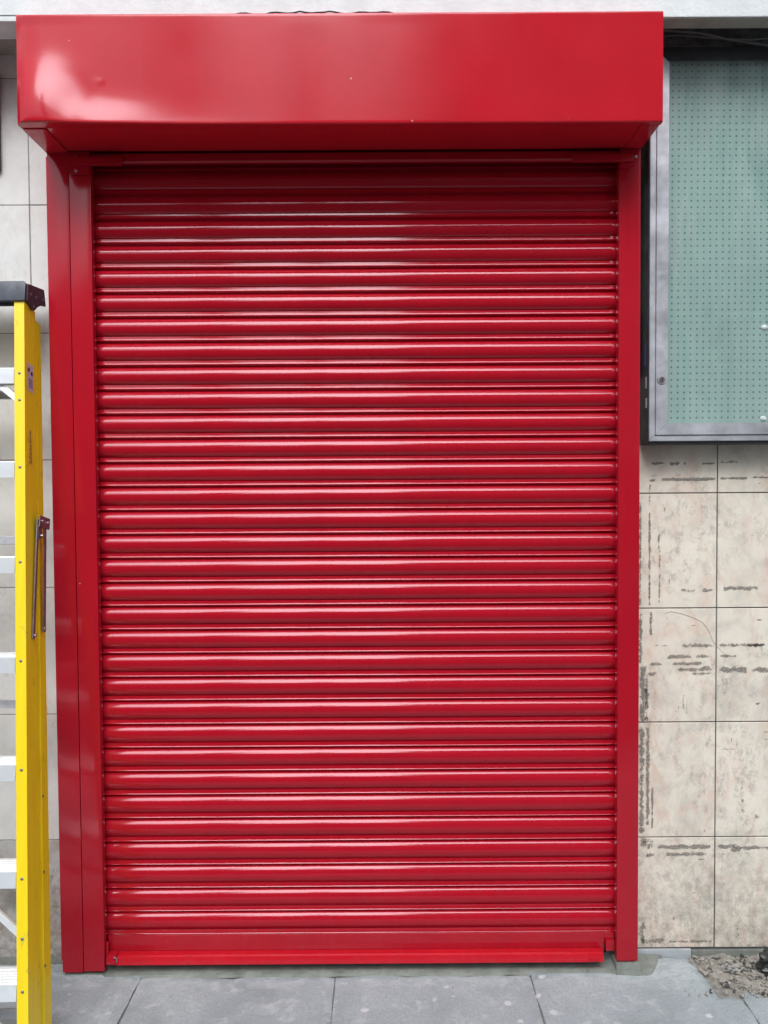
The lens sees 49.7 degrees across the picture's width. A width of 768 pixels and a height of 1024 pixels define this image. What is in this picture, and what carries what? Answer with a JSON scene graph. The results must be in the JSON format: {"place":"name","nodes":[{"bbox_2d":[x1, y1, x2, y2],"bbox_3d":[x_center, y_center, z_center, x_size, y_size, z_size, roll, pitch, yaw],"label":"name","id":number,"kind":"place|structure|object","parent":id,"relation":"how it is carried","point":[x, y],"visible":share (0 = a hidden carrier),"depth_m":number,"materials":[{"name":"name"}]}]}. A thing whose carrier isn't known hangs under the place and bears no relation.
{"place":"outdoors","nodes":[
{"label":"outdoors","id":0,"kind":"place"},
{"bbox_2d":[0,958,767,1023],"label":"pavement","id":1,"kind":"structure","parent":0,"point":[659,995],"depth_m":2.45,"materials":[{"name":"grey stone"}]},
{"bbox_2d":[0,281,51,1023],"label":"step ladder","id":2,"kind":"object","parent":1,"relation":"on","point":[25,983],"visible":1,"depth_m":2.29,"materials":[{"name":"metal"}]},
{"bbox_2d":[0,951,661,977],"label":"cement strip","id":3,"kind":"object","parent":1,"relation":"on","point":[648,962],"visible":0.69,"depth_m":2.60,"materials":[{"name":"grey concrete"}]},
{"bbox_2d":[16,11,662,971],"bbox_3d":[-0.120,0.019,2.478,1.810,2.824,0.307,0,2,0],"label":"roller shutter","id":4,"kind":"object","parent":3,"relation":"on","point":[344,351],"visible":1,"depth_m":2.57,"materials":[{"name":"red paint"}]},
{"bbox_2d":[240,11,393,12],"bbox_3d":[-0.211,-1.395,2.320,0.480,0.010,0.012,0,2,0],"label":"wire","id":5,"kind":"object","parent":4,"relation":"on","point":[329,11],"visible":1,"depth_m":2.32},
{"bbox_2d":[611,952,641,974],"bbox_3d":[0.759,1.421,2.608,0.088,0.040,0.075,0,2,0],"label":"mortar pad","id":6,"kind":"object","parent":3,"relation":"on","point":[621,967],"visible":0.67,"depth_m":2.57,"materials":[{"name":"grey concrete"}]},
{"bbox_2d":[684,953,767,1002],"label":"crumbled mortar","id":7,"kind":"object","parent":1,"relation":"on","point":[757,986],"visible":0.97,"depth_m":2.56,"materials":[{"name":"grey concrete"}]},
{"bbox_2d":[755,947,767,976],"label":"litter","id":8,"kind":"object","parent":1,"relation":"on","point":[761,964],"visible":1,"depth_m":2.57,"materials":[{"name":"black plastic"}]},
{"bbox_2d":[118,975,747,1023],"bbox_3d":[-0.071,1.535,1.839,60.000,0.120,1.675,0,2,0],"label":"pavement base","id":9,"kind":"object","parent":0,"point":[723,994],"depth_m":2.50,"materials":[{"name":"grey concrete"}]},
{"bbox_2d":[0,55,60,956],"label":"tiled wall","id":10,"kind":"structure","parent":9,"relation":"on","point":[23,230],"depth_m":2.62,"materials":[{"name":"grey tile"}]},
{"bbox_2d":[0,128,0,170],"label":"wall sign","id":11,"kind":"object","parent":10,"relation":"attached to","point":[0,149],"visible":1,"depth_m":2.59,"materials":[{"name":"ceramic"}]},
{"bbox_2d":[0,0,767,148],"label":"concrete beam","id":12,"kind":"structure","parent":10,"relation":"on","point":[683,14],"depth_m":2.37,"materials":[{"name":"paint"}]},
{"bbox_2d":[638,444,767,958],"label":"tiled wall","id":13,"kind":"structure","parent":9,"relation":"on","point":[703,733],"depth_m":2.65,"materials":[{"name":"tile"}]},
{"bbox_2d":[640,47,767,444],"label":"display case","id":14,"kind":"object","parent":13,"relation":"attached to","point":[704,276],"visible":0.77,"depth_m":2.54,"materials":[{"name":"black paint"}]},
{"bbox_2d":[663,29,767,46],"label":"cable","id":15,"kind":"object","parent":14,"relation":"on","point":[718,37],"visible":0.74,"depth_m":2.54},
{"bbox_2d":[761,325,767,329],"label":"peg","id":16,"kind":"object","parent":14,"relation":"attached to","point":[764,327],"visible":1,"depth_m":2.55,"materials":[{"name":"white plastic"}]},
{"bbox_2d":[663,28,767,46],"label":"plaster panel","id":17,"kind":"object","parent":13,"relation":"on","point":[734,33],"visible":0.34,"depth_m":2.58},
{"bbox_2d":[663,35,767,40],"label":"cable","id":18,"kind":"object","parent":17,"relation":"attached to","point":[713,38],"visible":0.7,"depth_m":2.55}
]}

